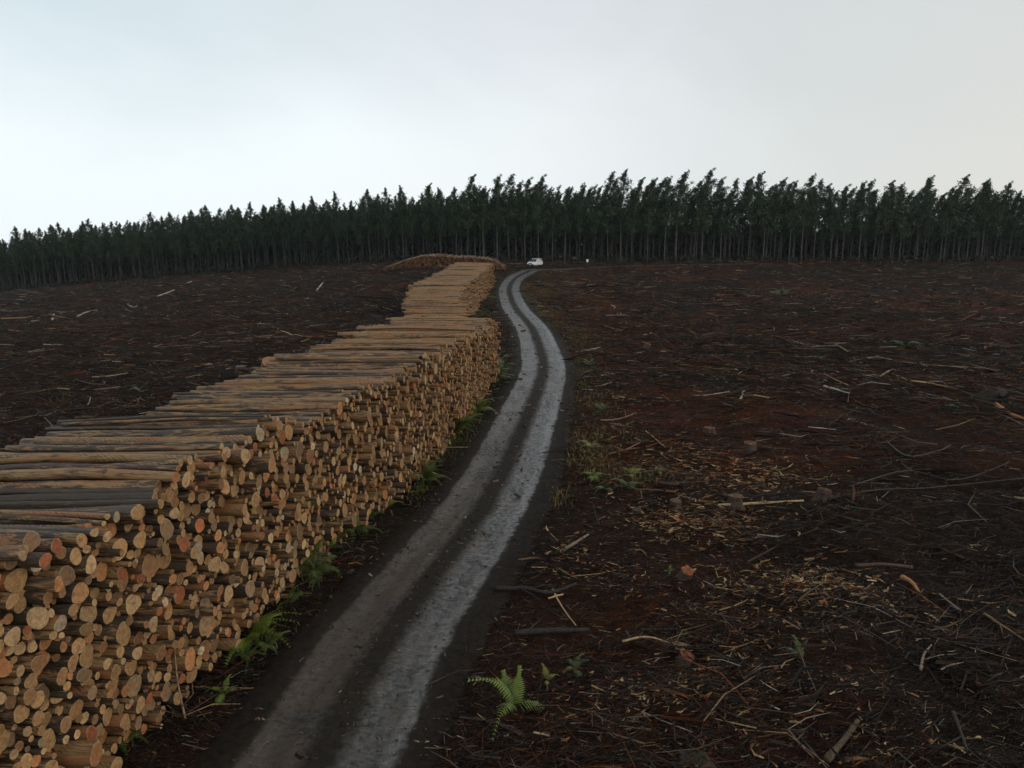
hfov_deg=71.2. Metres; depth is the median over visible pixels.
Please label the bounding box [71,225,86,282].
eucalyptus tree
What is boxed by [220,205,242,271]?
eucalyptus tree
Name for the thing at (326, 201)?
eucalyptus tree
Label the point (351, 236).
eucalyptus tree
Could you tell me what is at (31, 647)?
log
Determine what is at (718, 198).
eucalyptus tree
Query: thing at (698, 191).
eucalyptus tree
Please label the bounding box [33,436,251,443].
log
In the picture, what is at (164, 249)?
eucalyptus tree
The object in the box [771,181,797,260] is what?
eucalyptus tree
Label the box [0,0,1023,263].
sky
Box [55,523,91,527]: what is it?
log
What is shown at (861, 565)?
branch
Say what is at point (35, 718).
log
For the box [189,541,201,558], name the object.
log
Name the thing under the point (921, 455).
branch
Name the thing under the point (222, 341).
branch
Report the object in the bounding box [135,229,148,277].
eucalyptus tree
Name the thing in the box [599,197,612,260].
eucalyptus tree
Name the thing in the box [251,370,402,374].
log
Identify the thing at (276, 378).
log
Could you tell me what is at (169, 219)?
eucalyptus tree
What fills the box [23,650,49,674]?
log
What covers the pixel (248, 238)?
eucalyptus tree
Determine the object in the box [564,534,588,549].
branch
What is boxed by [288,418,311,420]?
log
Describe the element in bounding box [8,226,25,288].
eucalyptus tree
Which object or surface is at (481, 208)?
eucalyptus tree
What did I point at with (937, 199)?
eucalyptus tree
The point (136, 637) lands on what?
log
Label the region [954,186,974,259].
eucalyptus tree
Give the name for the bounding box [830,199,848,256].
eucalyptus tree
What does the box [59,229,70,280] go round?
eucalyptus tree
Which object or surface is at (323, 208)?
eucalyptus tree
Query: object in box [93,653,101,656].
log
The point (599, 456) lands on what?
grass
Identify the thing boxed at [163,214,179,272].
eucalyptus tree
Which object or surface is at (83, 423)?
log
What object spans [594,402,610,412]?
fern
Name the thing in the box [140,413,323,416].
log
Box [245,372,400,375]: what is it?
log
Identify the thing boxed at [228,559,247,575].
log
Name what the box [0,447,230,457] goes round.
log
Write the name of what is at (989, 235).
eucalyptus tree
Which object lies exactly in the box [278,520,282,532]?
log
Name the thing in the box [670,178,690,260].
eucalyptus tree
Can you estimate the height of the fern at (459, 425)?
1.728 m
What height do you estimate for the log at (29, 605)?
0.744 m
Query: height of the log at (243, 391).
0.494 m
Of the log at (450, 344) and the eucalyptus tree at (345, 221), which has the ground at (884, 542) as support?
the eucalyptus tree at (345, 221)
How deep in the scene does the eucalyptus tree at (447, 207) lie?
160.52 m
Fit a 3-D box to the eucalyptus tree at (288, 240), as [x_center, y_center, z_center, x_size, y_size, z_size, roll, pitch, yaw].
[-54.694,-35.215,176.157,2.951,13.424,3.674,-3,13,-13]
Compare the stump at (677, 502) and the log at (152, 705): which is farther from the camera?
the stump at (677, 502)
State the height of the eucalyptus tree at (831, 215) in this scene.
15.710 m
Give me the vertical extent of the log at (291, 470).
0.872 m
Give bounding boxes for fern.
[111,709,150,755]
[122,383,149,391]
[205,674,239,703]
[223,611,301,665]
[225,642,263,673]
[249,625,290,657]
[276,583,311,611]
[295,539,341,585]
[323,537,341,547]
[338,515,382,541]
[369,510,385,519]
[387,499,402,506]
[407,460,451,485]
[410,485,426,496]
[450,414,489,441]
[468,665,544,739]
[471,396,499,413]
[495,362,519,381]
[498,354,515,372]
[541,663,558,689]
[562,653,587,675]
[577,440,602,448]
[581,468,605,480]
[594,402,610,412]
[595,481,615,493]
[612,478,641,489]
[622,467,645,479]
[650,467,665,472]
[769,288,789,294]
[778,634,803,658]
[890,340,928,349]
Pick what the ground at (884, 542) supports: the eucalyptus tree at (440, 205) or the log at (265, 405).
the eucalyptus tree at (440, 205)
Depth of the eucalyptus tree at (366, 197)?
162.30 m
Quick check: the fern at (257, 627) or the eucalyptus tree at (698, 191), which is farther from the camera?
the eucalyptus tree at (698, 191)
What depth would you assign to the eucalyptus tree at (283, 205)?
177.52 m
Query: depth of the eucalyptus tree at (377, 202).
161.91 m
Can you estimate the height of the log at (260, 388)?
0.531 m
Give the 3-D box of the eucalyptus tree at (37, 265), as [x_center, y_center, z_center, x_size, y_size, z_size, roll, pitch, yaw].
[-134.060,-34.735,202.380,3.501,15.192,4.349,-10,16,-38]
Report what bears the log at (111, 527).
on the log stack at (402, 427)
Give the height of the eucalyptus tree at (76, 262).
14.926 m
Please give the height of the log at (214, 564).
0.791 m
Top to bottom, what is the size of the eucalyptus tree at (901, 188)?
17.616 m
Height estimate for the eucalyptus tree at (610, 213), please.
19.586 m
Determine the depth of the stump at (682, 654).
14.73 m
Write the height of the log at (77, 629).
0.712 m
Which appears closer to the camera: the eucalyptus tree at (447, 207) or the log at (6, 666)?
the log at (6, 666)
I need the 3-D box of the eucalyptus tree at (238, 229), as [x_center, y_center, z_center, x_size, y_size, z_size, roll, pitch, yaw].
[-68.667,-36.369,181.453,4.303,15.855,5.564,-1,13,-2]
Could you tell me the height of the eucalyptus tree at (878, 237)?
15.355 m
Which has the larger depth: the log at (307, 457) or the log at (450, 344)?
the log at (450, 344)
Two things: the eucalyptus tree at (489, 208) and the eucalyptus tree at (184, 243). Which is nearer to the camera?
the eucalyptus tree at (489, 208)
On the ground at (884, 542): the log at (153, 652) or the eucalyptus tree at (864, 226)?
the eucalyptus tree at (864, 226)
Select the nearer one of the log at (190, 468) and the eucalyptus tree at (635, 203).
the log at (190, 468)
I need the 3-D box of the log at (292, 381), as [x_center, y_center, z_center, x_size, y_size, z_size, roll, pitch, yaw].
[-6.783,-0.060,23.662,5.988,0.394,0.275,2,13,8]
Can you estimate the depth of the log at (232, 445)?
16.08 m
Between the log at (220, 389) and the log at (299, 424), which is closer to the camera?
the log at (299, 424)
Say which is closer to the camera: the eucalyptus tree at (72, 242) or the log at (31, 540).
the log at (31, 540)
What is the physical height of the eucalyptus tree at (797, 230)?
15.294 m
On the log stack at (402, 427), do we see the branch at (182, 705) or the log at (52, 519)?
the log at (52, 519)
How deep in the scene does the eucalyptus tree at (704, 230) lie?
160.25 m
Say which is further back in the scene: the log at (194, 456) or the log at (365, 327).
the log at (365, 327)
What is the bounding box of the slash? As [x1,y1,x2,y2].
[0,255,1023,449]
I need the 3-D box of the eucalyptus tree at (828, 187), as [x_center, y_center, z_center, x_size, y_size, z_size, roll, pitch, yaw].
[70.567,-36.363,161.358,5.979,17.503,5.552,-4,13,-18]
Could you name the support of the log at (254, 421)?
on the log stack at (402, 427)
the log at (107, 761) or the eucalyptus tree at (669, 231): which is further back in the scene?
the eucalyptus tree at (669, 231)
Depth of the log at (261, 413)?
20.47 m
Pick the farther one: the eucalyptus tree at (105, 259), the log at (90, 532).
the eucalyptus tree at (105, 259)
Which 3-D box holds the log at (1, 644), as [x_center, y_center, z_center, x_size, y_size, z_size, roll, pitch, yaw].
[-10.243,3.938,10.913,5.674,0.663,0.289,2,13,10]
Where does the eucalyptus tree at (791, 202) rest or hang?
on the ground at (884, 542)
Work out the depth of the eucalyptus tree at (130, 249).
194.96 m
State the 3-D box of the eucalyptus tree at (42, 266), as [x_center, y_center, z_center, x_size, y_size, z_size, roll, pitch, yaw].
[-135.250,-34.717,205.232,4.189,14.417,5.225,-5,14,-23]
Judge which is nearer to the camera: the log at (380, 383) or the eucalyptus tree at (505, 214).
the log at (380, 383)
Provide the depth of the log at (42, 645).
11.32 m
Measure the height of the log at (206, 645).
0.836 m
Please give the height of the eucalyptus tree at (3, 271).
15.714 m
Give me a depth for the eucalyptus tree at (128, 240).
192.29 m
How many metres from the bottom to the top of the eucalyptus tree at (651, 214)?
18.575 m
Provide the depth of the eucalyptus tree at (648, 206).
154.19 m
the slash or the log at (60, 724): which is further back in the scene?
the slash
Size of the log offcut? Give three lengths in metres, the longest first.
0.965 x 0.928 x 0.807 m
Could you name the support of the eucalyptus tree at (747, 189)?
on the ground at (884, 542)
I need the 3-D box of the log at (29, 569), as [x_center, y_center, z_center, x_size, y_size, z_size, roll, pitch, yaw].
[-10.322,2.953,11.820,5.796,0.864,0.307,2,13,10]
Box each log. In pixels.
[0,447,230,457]
[0,453,191,464]
[0,463,180,471]
[0,471,177,481]
[0,480,161,492]
[0,488,158,494]
[0,492,157,501]
[0,499,163,509]
[0,504,143,520]
[0,510,110,519]
[0,511,119,524]
[0,515,105,525]
[0,525,98,536]
[0,529,86,547]
[0,530,40,551]
[0,545,28,553]
[0,550,26,560]
[0,561,17,569]
[0,567,27,593]
[0,592,18,609]
[0,595,25,613]
[0,623,3,636]
[0,626,20,646]
[0,639,3,652]
[0,647,6,659]
[0,657,12,676]
[0,692,6,704]
[0,696,15,709]
[0,704,27,722]
[0,724,4,735]
[0,729,9,750]
[0,753,32,767]
[2,460,193,464]
[4,443,223,451]
[5,552,51,567]
[6,645,16,655]
[7,607,49,628]
[7,731,14,746]
[9,672,37,688]
[11,641,25,654]
[12,520,105,530]
[14,710,43,725]
[15,654,46,671]
[15,688,36,705]
[17,443,237,452]
[19,434,245,447]
[20,440,247,444]
[22,538,61,553]
[23,576,63,591]
[23,591,52,604]
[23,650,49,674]
[23,690,44,707]
[24,567,41,571]
[24,640,36,652]
[24,728,55,750]
[26,604,38,606]
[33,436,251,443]
[34,614,66,631]
[34,759,57,767]
[35,640,51,650]
[35,683,49,700]
[36,699,48,710]
[37,666,67,685]
[39,711,51,726]
[40,448,249,463]
[45,424,258,430]
[45,715,71,733]
[46,427,263,441]
[46,565,74,585]
[46,653,78,672]
[48,691,64,703]
[49,643,92,668]
[49,699,83,719]
[50,419,257,430]
[50,548,81,565]
[51,546,65,559]
[51,740,101,766]
[51,744,61,749]
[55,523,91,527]
[55,582,88,603]
[57,414,266,422]
[57,415,270,425]
[60,622,93,636]
[61,417,273,425]
[62,637,84,654]
[65,685,96,700]
[65,765,89,767]
[66,668,88,682]
[67,606,96,621]
[69,725,97,739]
[71,555,96,573]
[71,669,91,685]
[81,632,93,644]
[90,755,122,767]
[92,562,106,581]
[92,664,120,679]
[93,606,116,623]
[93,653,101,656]
[94,679,117,691]
[95,537,126,560]
[97,707,111,725]
[97,731,106,743]
[100,621,127,643]
[103,713,128,728]
[103,718,129,730]
[105,523,116,536]
[105,566,127,580]
[107,730,131,742]
[111,576,127,591]
[112,531,145,548]
[112,592,122,597]
[113,459,182,466]
[116,524,132,531]
[117,594,140,614]
[117,674,141,696]
[119,660,136,675]
[120,626,130,645]
[122,646,141,659]
[122,696,145,713]
[126,554,155,576]
[128,631,142,644]
[129,615,157,632]
[136,644,165,660]
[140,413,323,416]
[142,557,161,572]
[142,632,150,638]
[145,518,173,539]
[148,697,155,710]
[153,681,171,701]
[155,406,339,411]
[157,506,178,518]
[158,402,344,411]
[159,553,170,568]
[159,647,194,670]
[160,487,172,502]
[161,692,181,704]
[162,453,197,459]
[162,585,176,603]
[164,494,178,506]
[164,602,172,618]
[165,402,342,414]
[169,398,347,404]
[169,536,188,551]
[171,586,184,603]
[173,389,343,394]
[174,561,192,576]
[176,471,190,487]
[177,395,354,399]
[178,462,194,474]
[183,503,191,517]
[183,636,188,646]
[183,667,196,682]
[184,518,203,532]
[185,533,191,539]
[186,616,209,636]
[189,534,202,542]
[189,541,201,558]
[190,390,356,391]
[190,504,199,515]
[190,551,203,564]
[192,412,320,415]
[196,384,370,390]
[196,556,220,572]
[197,453,226,462]
[197,597,209,605]
[199,384,372,390]
[199,640,209,658]
[201,542,223,553]
[206,385,364,390]
[209,382,384,385]
[209,639,218,651]
[210,479,229,494]
[210,616,214,625]
[215,380,382,384]
[215,462,224,465]
[216,399,348,403]
[216,637,241,651]
[217,561,228,573]
[219,585,232,601]
[222,485,238,496]
[223,378,394,383]
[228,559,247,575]
[232,470,244,484]
[232,580,254,597]
[235,376,391,379]
[238,373,394,377]
[238,492,259,506]
[239,456,275,472]
[239,542,254,557]
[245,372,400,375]
[248,556,263,571]
[250,505,262,523]
[251,366,406,370]
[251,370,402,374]
[255,473,269,481]
[255,474,261,485]
[256,368,403,371]
[261,493,279,507]
[269,367,416,372]
[273,352,425,356]
[275,356,418,359]
[275,430,285,443]
[277,376,390,378]
[277,447,288,460]
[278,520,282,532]
[279,360,422,363]
[279,416,319,421]
[279,417,287,423]
[280,498,285,508]
[282,424,292,440]
[282,441,302,458]
[284,568,295,582]
[286,546,294,561]
[287,354,423,357]
[287,420,296,424]
[287,464,294,473]
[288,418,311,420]
[288,522,302,540]
[291,422,303,426]
[297,378,386,383]
[301,421,309,425]
[301,449,313,463]
[303,353,438,359]
[310,346,439,349]
[316,344,447,347]
[325,351,380,352]
[330,514,356,526]
[331,340,453,346]
[331,503,347,516]
[335,338,455,341]
[338,332,458,337]
[348,434,357,443]
[353,334,464,338]
[356,325,474,329]
[370,331,446,332]
[373,385,383,390]
[395,323,478,325]
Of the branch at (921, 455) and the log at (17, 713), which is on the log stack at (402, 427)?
the log at (17, 713)
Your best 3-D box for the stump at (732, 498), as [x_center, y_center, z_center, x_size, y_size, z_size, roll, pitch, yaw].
[7.151,3.756,22.947,0.748,0.447,0.541,5,13,20]
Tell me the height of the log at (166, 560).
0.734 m
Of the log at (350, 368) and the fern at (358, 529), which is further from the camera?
the log at (350, 368)
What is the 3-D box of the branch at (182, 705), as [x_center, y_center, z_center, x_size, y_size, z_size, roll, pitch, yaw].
[-6.064,5.819,13.742,1.406,1.069,0.638,3,13,14]
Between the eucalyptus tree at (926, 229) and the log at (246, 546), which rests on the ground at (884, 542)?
the eucalyptus tree at (926, 229)
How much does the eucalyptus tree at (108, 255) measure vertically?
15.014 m
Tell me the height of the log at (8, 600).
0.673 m
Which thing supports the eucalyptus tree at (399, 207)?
on the ground at (884, 542)
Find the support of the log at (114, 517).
on the log stack at (402, 427)
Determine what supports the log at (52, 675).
on the log stack at (402, 427)
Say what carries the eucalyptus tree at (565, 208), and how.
on the ground at (884, 542)
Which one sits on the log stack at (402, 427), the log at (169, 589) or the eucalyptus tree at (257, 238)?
the log at (169, 589)
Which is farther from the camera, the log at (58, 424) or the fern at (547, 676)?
the log at (58, 424)
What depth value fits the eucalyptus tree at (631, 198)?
156.16 m
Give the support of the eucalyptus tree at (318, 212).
on the ground at (884, 542)
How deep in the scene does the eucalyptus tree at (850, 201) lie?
154.17 m
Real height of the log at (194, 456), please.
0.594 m
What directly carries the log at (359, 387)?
on the log stack at (402, 427)
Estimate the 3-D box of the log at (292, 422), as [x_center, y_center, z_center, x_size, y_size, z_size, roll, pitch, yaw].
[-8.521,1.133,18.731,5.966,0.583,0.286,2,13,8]
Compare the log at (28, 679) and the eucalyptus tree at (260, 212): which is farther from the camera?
the eucalyptus tree at (260, 212)
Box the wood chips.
[127,345,1021,767]
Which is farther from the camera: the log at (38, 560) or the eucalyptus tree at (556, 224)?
the eucalyptus tree at (556, 224)
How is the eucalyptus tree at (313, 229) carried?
on the ground at (884, 542)
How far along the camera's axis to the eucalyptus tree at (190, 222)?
187.69 m
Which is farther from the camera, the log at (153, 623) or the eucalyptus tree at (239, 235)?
the eucalyptus tree at (239, 235)
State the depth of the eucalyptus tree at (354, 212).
167.09 m
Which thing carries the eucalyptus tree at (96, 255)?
on the ground at (884, 542)
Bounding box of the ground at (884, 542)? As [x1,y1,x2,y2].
[0,258,1023,767]
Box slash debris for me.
[0,254,1023,767]
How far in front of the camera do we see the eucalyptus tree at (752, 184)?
159.31 m
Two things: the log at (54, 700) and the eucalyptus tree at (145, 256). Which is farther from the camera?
the eucalyptus tree at (145, 256)
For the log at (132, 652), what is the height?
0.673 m
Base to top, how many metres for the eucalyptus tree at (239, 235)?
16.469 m
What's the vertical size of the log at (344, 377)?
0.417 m
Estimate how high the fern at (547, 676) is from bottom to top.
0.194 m
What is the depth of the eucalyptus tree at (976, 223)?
161.07 m
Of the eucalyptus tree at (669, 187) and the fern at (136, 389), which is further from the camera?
the eucalyptus tree at (669, 187)
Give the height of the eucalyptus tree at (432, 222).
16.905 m
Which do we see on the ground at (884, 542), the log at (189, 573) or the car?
the car
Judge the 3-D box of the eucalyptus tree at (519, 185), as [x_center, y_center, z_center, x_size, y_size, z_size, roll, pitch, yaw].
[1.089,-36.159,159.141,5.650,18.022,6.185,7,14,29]
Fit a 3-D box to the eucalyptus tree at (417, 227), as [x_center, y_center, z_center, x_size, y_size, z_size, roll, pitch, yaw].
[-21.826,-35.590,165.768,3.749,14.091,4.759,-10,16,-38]
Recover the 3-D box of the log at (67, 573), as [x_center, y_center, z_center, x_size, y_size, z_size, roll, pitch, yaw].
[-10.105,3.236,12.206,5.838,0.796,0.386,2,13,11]
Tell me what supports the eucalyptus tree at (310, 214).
on the ground at (884, 542)
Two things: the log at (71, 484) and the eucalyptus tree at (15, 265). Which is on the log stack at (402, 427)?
the log at (71, 484)
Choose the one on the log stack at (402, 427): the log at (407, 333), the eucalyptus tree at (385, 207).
the log at (407, 333)
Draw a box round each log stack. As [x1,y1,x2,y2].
[0,317,500,767]
[378,253,506,271]
[401,262,495,317]
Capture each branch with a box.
[94,372,127,377]
[94,384,135,389]
[163,334,273,346]
[174,649,220,718]
[493,582,576,602]
[514,622,589,635]
[533,731,549,735]
[553,589,576,625]
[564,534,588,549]
[600,409,635,420]
[622,633,689,654]
[717,500,803,506]
[787,730,814,758]
[792,345,837,348]
[823,385,849,393]
[823,718,859,763]
[827,478,1023,498]
[843,356,978,367]
[848,462,1008,486]
[855,562,912,568]
[886,440,950,456]
[900,575,919,591]
[919,391,1023,425]
[919,644,950,670]
[928,710,967,756]
[939,593,960,610]
[983,612,1023,640]
[995,403,1023,419]
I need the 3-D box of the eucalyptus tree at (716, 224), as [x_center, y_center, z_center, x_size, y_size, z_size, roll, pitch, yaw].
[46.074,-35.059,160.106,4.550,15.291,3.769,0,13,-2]
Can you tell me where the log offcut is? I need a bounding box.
[261,357,269,366]
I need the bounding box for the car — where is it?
[527,258,542,266]
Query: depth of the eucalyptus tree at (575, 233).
160.53 m
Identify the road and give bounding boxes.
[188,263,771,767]
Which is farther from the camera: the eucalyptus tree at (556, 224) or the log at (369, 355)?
the eucalyptus tree at (556, 224)
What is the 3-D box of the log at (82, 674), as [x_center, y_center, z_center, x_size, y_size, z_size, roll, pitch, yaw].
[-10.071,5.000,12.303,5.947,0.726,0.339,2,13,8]
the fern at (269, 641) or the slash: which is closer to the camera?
the fern at (269, 641)
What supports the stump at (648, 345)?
on the ground at (884, 542)
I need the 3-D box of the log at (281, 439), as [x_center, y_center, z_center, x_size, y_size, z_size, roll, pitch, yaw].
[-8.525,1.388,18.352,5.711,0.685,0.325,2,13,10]
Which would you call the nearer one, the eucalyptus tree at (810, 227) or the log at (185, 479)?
the log at (185, 479)
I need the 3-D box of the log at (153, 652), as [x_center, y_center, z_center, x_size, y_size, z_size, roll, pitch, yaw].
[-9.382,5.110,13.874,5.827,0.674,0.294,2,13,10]
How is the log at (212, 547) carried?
on the log stack at (402, 427)
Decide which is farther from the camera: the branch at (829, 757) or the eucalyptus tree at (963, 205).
the eucalyptus tree at (963, 205)
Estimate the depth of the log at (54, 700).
11.74 m
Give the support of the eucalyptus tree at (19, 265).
on the ground at (884, 542)
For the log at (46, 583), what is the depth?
11.19 m
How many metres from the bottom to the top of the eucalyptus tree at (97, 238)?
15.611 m
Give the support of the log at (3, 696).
on the log stack at (402, 427)
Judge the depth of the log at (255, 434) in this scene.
17.08 m
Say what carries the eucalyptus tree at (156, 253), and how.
on the ground at (884, 542)
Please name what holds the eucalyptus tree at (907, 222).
on the ground at (884, 542)
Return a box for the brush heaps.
[0,262,1023,767]
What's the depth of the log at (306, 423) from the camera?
18.79 m
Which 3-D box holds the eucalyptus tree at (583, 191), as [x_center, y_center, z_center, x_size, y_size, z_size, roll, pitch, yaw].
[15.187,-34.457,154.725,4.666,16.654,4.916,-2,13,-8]
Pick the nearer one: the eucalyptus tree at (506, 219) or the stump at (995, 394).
the stump at (995, 394)
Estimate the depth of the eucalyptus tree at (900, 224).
154.39 m
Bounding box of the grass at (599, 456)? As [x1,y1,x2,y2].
[199,274,803,721]
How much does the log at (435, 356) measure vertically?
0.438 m
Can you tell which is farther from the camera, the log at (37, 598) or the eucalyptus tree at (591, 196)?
the eucalyptus tree at (591, 196)
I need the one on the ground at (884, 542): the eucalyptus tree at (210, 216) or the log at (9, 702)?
the eucalyptus tree at (210, 216)
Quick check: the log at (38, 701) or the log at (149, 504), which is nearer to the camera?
the log at (38, 701)
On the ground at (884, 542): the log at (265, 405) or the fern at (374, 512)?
the fern at (374, 512)
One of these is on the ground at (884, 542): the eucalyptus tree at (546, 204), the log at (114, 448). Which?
the eucalyptus tree at (546, 204)
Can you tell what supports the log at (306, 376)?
on the log stack at (402, 427)
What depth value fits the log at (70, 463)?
15.11 m
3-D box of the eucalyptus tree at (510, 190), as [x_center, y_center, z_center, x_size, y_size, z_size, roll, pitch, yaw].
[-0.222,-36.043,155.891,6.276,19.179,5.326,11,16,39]
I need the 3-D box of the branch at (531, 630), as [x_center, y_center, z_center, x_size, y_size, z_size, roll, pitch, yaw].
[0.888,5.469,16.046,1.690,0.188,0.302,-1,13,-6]
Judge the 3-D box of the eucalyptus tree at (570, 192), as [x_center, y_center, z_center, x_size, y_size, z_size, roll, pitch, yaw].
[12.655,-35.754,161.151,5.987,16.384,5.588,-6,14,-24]
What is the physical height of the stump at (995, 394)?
1.054 m
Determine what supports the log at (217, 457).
on the log stack at (402, 427)
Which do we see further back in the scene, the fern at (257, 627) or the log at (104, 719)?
the fern at (257, 627)
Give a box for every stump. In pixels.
[235,365,246,372]
[631,507,641,513]
[642,343,650,348]
[668,498,682,511]
[675,565,693,580]
[675,650,694,668]
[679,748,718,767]
[703,426,716,433]
[726,493,745,510]
[742,441,756,453]
[753,478,764,486]
[810,487,831,501]
[973,383,1019,403]
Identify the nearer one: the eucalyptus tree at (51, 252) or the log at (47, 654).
the log at (47, 654)
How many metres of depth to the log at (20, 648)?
10.97 m
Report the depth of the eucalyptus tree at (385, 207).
160.35 m
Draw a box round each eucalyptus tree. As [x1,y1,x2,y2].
[0,238,13,289]
[0,240,8,289]
[0,243,7,289]
[1,243,12,289]
[4,237,22,288]
[7,244,21,288]
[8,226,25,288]
[10,237,26,288]
[20,229,34,287]
[21,231,39,287]
[22,230,35,286]
[29,234,41,285]
[31,228,49,285]
[36,243,45,284]
[37,238,56,285]
[39,230,57,285]
[45,225,61,284]
[46,226,60,281]
[48,222,68,284]
[48,242,64,281]
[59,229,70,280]
[60,228,79,283]
[65,231,72,282]
[67,232,82,283]
[69,232,83,281]
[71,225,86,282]
[77,221,91,281]
[82,218,100,280]
[84,233,99,280]
[91,225,103,280]
[94,222,112,278]
[99,226,115,277]
[100,229,111,279]
[101,221,120,278]
[108,227,124,279]
[109,231,125,279]
[118,222,128,274]
[121,222,140,276]
[124,228,136,277]
[126,222,147,278]
[133,223,140,272]
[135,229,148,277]
[137,224,149,277]
[139,211,159,277]
[145,217,159,276]
[153,221,164,274]
[155,215,169,274]
[157,221,168,270]
[162,211,180,275]
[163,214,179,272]
[168,221,185,271]
[169,225,178,274]
[176,216,192,274]
[178,225,191,267]
[180,209,201,272]
[181,214,197,274]
[193,205,216,271]
[197,208,209,271]
[198,227,208,265]
[203,214,218,271]
[204,215,223,269]
[210,208,231,271]
[215,217,225,265]
[217,214,234,271]
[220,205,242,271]
[223,208,233,267]
[230,208,244,270]
[233,209,248,270]
[242,202,259,270]
[243,217,254,269]
[252,214,264,267]
[254,207,271,268]
[258,205,273,267]
[259,205,267,264]
[261,206,280,266]
[265,205,279,266]
[268,197,289,266]
[275,204,292,264]
[283,201,300,265]
[284,205,300,266]
[284,213,294,266]
[291,208,305,264]
[297,203,307,265]
[300,206,314,265]
[303,196,322,265]
[303,203,318,264]
[315,205,326,251]
[316,204,332,264]
[318,199,340,258]
[321,204,338,263]
[326,191,344,265]
[334,210,345,262]
[339,207,351,262]
[344,212,356,263]
[347,200,356,258]
[350,208,364,262]
[352,197,369,263]
[352,203,364,252]
[354,189,377,261]
[363,196,377,259]
[369,194,384,261]
[374,187,395,260]
[374,205,383,254]
[385,198,397,257]
[389,185,409,258]
[391,205,401,260]
[396,202,409,258]
[397,192,413,258]
[404,201,418,256]
[412,193,429,252]
[412,199,423,254]
[418,183,439,254]
[421,192,438,251]
[421,193,437,253]
[429,187,448,253]
[433,189,450,253]
[439,196,454,247]
[445,194,462,254]
[447,186,461,254]
[454,190,471,254]
[455,174,481,255]
[461,191,475,255]
[466,184,481,255]
[472,194,488,253]
[473,186,493,255]
[476,190,493,247]
[485,174,508,258]
[488,188,506,253]
[490,193,509,259]
[497,173,523,260]
[503,196,516,236]
[504,180,528,260]
[516,197,530,260]
[517,177,537,260]
[521,183,544,258]
[527,187,545,256]
[529,173,549,257]
[539,192,556,260]
[543,195,556,259]
[545,191,568,261]
[547,193,564,261]
[558,187,573,261]
[559,188,577,257]
[564,191,585,256]
[569,194,588,256]
[571,185,594,260]
[578,188,593,260]
[583,189,599,260]
[586,185,608,262]
[594,183,614,260]
[598,171,622,260]
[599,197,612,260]
[604,177,624,261]
[608,200,624,260]
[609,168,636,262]
[622,187,639,261]
[624,177,648,261]
[625,187,647,261]
[636,183,654,261]
[640,178,662,261]
[641,177,663,259]
[647,181,665,261]
[651,177,674,260]
[657,175,676,262]
[659,193,676,257]
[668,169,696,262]
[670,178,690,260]
[680,193,698,260]
[682,180,704,258]
[691,183,712,260]
[691,187,710,260]
[695,167,721,260]
[699,181,714,260]
[707,176,732,260]
[711,194,727,255]
[714,190,731,260]
[718,191,736,259]
[722,178,746,260]
[724,191,735,261]
[735,179,756,261]
[738,176,765,259]
[744,171,768,261]
[746,204,763,259]
[749,191,769,256]
[756,184,783,261]
[762,183,784,260]
[768,177,798,261]
[768,193,785,258]
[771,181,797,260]
[778,202,789,256]
[782,180,805,261]
[787,190,806,255]
[789,193,807,257]
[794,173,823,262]
[799,188,827,259]
[803,185,823,254]
[805,179,828,261]
[815,183,840,259]
[818,194,837,260]
[823,190,844,262]
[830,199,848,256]
[833,183,851,262]
[836,186,862,262]
[845,200,867,251]
[849,180,869,261]
[854,179,881,261]
[858,189,881,260]
[860,190,878,257]
[870,193,894,257]
[871,190,893,262]
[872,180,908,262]
[879,186,900,260]
[888,182,905,260]
[889,187,908,260]
[894,192,919,261]
[900,190,915,261]
[905,189,925,260]
[911,175,935,263]
[912,179,938,262]
[915,198,936,261]
[920,194,939,262]
[925,193,945,257]
[926,190,941,261]
[936,185,963,262]
[937,188,964,261]
[943,204,963,259]
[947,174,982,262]
[951,190,975,258]
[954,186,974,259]
[963,191,988,262]
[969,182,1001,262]
[970,180,992,260]
[974,178,996,260]
[980,192,1005,261]
[984,199,1000,261]
[989,192,1014,262]
[995,193,1022,262]
[997,181,1018,257]
[1005,190,1023,261]
[1005,193,1021,254]
[1011,195,1023,260]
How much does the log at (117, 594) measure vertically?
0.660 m
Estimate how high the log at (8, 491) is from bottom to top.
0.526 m
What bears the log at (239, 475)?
on the log stack at (402, 427)
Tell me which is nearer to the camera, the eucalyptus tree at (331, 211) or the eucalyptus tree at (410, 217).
the eucalyptus tree at (410, 217)
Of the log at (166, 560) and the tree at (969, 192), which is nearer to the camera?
the log at (166, 560)
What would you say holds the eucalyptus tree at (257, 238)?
on the ground at (884, 542)
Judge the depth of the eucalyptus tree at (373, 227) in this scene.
165.75 m
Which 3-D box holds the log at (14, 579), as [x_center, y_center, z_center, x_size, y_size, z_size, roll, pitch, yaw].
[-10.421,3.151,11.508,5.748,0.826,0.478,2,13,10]
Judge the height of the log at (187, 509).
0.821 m
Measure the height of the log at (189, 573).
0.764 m
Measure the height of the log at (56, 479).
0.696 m
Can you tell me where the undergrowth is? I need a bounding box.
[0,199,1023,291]
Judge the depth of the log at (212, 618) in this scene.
14.96 m
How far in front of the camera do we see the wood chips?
18.16 m
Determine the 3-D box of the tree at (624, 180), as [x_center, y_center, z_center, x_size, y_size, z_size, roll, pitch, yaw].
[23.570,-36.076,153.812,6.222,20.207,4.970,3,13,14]
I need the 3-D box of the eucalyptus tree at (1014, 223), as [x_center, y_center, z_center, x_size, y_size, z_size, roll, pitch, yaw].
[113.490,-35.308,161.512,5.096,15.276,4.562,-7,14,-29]

